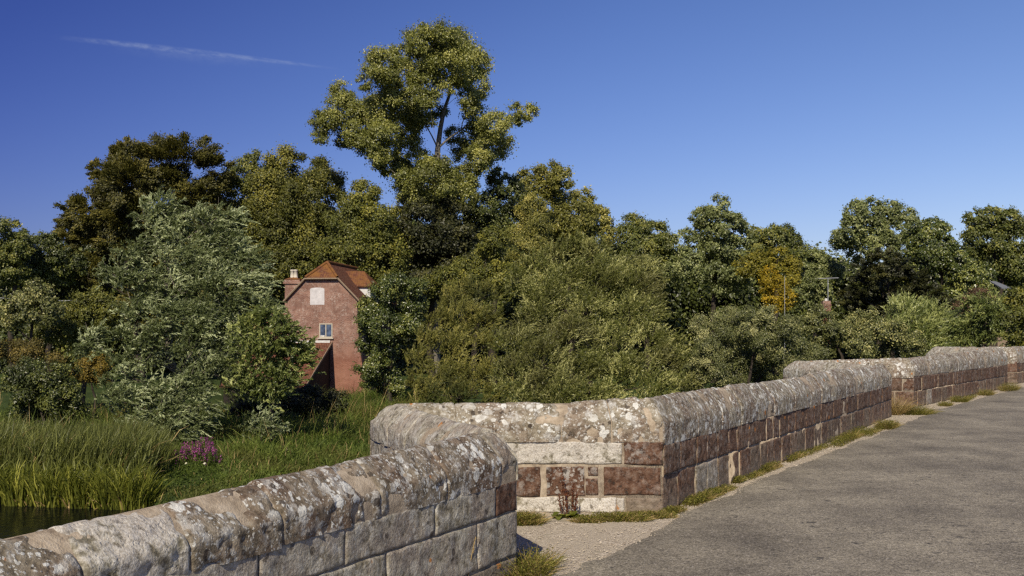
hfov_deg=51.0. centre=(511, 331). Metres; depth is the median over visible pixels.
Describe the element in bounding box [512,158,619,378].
chestnut tree
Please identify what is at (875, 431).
grass tuft
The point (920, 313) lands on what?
green willow shrub
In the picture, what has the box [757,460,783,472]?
grass tuft
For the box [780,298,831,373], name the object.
cottage
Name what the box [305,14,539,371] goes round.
poplar tree
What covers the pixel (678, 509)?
grass tuft
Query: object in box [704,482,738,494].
grass tuft
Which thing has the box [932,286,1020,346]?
arching willow shrub
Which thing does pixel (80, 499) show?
sedge clump
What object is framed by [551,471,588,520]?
dock plant
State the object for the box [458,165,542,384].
alder tree
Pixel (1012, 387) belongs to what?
grass tuft
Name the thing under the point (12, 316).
elder shrub
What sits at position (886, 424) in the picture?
grass tuft
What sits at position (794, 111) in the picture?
sky
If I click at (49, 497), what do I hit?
sedge clump
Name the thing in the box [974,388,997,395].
grass tuft
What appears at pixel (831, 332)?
hazel shrub
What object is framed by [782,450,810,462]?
grass tuft
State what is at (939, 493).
road
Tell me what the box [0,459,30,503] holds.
sedge clump
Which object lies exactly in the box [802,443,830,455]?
grass tuft
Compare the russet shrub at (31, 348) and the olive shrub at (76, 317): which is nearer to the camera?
the russet shrub at (31, 348)
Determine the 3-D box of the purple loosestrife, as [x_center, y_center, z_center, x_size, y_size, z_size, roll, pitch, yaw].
[-10.931,4.223,37.289,1.574,1.289,2.425,0,0,-21]
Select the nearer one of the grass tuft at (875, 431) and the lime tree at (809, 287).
the grass tuft at (875, 431)
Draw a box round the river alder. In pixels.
[213,303,326,441]
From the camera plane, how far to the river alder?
43.01 m
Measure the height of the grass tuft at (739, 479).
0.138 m
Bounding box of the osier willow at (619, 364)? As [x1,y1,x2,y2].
[483,228,709,403]
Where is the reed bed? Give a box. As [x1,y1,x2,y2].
[0,410,180,484]
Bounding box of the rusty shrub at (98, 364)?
[69,349,114,412]
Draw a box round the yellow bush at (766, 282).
[757,265,798,373]
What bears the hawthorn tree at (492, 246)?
on the ground at (88, 396)
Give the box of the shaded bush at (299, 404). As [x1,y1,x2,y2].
[223,375,351,420]
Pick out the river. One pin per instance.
(17, 521)
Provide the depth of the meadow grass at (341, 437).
41.39 m
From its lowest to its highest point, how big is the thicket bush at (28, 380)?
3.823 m
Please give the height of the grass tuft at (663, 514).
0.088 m
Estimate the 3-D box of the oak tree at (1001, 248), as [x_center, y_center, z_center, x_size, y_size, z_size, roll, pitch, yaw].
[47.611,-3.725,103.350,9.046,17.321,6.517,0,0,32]
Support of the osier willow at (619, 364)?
on the ground at (88, 396)
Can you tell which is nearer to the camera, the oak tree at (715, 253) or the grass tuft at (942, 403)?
the grass tuft at (942, 403)
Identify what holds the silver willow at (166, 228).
on the ground at (88, 396)
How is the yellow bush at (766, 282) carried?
on the ground at (88, 396)
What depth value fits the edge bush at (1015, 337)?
51.75 m
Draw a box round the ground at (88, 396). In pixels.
[0,370,752,505]
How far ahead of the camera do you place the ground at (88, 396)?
82.96 m
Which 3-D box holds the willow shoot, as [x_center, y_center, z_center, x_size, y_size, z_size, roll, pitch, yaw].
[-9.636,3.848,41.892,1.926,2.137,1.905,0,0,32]
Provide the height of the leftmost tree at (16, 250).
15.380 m
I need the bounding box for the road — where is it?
[558,387,1023,575]
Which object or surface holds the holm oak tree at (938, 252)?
on the ground at (88, 396)
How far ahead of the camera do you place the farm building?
93.22 m
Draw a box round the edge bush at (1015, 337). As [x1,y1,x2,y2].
[996,284,1023,346]
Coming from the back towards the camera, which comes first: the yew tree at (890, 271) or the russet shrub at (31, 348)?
the yew tree at (890, 271)
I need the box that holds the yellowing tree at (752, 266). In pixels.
[731,245,803,375]
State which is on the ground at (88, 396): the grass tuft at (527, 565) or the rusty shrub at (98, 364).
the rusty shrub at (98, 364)
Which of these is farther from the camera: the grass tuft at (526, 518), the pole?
the pole
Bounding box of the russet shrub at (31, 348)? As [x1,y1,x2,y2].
[0,335,67,390]
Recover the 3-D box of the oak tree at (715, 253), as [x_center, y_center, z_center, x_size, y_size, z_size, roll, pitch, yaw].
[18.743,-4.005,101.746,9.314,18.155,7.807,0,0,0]
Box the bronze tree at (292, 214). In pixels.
[226,141,349,303]
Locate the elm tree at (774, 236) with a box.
[743,221,808,322]
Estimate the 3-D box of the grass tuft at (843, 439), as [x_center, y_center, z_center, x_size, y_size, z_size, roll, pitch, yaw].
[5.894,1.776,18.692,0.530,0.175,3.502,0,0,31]
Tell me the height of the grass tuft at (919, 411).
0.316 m
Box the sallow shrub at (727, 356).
[675,302,830,390]
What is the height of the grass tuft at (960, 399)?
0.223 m
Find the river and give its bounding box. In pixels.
[0,504,135,538]
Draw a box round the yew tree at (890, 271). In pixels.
[833,247,959,356]
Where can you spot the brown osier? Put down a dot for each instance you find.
(464, 377)
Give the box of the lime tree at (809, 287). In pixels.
[788,246,846,353]
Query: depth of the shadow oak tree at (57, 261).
93.36 m
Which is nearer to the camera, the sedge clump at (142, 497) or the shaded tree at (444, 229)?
the sedge clump at (142, 497)
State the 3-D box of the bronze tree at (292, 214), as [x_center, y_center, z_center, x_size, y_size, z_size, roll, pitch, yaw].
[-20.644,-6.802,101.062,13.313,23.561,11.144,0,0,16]
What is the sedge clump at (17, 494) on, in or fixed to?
in the river
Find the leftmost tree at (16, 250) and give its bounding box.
[0,215,37,365]
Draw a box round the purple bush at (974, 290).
[951,285,995,316]
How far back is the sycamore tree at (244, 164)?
102.41 m
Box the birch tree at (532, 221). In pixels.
[503,187,562,388]
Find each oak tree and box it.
[17,229,90,371]
[660,192,757,382]
[899,215,998,307]
[956,204,1023,304]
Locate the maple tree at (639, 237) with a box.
[596,210,685,372]
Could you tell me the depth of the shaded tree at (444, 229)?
89.41 m
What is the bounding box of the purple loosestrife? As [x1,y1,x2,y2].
[174,435,221,466]
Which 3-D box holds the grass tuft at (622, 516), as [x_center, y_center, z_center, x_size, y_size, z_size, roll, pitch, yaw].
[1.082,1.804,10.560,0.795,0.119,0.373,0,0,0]
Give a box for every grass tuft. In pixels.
[493,541,568,575]
[517,509,554,525]
[565,514,605,523]
[585,510,657,522]
[626,509,679,519]
[660,505,687,514]
[679,486,726,506]
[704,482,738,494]
[731,474,748,483]
[744,468,770,479]
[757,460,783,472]
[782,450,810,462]
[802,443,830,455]
[825,426,872,446]
[861,426,885,436]
[872,419,904,429]
[891,392,921,414]
[892,403,944,414]
[936,401,953,405]
[947,395,973,402]
[964,394,976,400]
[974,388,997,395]
[997,381,1023,391]
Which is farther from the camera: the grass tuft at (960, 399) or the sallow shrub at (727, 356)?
the sallow shrub at (727, 356)
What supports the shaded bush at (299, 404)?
on the ground at (88, 396)
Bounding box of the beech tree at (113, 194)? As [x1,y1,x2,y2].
[50,129,242,382]
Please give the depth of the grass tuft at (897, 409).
23.88 m
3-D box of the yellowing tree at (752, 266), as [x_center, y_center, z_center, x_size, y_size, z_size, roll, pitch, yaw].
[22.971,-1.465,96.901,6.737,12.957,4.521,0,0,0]
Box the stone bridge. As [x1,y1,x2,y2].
[0,346,1023,575]
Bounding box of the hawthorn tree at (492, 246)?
[415,220,525,394]
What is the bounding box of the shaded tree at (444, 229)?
[370,189,479,376]
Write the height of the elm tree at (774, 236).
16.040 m
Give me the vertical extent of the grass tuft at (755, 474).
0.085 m
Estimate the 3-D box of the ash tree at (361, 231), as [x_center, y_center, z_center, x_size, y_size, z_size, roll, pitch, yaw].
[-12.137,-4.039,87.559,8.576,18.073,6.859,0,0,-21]
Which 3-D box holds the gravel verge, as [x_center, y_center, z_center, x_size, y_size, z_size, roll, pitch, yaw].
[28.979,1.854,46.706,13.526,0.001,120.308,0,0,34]
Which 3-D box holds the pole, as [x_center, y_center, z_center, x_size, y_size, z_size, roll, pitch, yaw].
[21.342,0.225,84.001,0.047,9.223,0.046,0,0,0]
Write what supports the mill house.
on the ground at (88, 396)
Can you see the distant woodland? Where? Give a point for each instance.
(689, 299)
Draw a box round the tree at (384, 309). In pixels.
[349,269,429,403]
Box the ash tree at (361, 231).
[311,177,413,284]
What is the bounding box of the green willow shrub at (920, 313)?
[878,288,964,354]
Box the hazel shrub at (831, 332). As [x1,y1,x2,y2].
[796,300,929,359]
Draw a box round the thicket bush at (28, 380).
[0,355,100,425]
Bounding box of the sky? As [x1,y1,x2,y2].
[0,0,1023,263]
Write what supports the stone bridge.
on the ground at (88, 396)
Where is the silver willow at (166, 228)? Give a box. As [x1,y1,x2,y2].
[66,185,288,444]
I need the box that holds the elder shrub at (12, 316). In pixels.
[0,277,68,359]
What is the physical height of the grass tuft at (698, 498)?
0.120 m
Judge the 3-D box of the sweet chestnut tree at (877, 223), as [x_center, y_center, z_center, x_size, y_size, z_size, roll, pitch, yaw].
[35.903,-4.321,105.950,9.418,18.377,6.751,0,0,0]
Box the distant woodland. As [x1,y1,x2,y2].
[0,206,1023,373]
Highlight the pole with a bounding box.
[784,280,784,353]
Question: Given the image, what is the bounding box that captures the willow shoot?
[237,404,292,442]
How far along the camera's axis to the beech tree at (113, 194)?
96.86 m
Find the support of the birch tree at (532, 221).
on the ground at (88, 396)
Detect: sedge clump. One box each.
[0,454,68,506]
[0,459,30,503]
[17,455,92,507]
[36,455,118,508]
[71,456,156,509]
[90,458,179,509]
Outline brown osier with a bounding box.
[403,274,538,404]
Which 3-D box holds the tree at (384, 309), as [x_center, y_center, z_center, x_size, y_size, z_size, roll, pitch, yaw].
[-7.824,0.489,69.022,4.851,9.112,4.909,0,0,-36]
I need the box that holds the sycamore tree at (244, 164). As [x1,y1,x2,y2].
[190,147,279,361]
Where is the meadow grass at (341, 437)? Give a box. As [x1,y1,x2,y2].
[0,377,463,504]
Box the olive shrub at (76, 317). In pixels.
[23,283,126,402]
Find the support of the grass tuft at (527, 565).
on the gravel verge
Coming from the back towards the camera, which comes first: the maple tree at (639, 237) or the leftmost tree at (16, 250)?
the maple tree at (639, 237)
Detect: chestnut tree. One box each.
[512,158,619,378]
[825,195,922,345]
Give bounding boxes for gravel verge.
[516,383,1023,575]
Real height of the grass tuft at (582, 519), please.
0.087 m
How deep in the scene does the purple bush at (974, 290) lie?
73.52 m
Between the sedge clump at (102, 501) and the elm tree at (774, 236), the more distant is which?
the elm tree at (774, 236)
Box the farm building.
[982,281,1010,346]
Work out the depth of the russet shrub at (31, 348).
54.88 m
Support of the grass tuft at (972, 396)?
on the gravel verge
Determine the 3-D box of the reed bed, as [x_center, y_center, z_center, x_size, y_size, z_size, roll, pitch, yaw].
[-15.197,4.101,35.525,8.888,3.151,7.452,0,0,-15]
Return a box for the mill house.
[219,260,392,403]

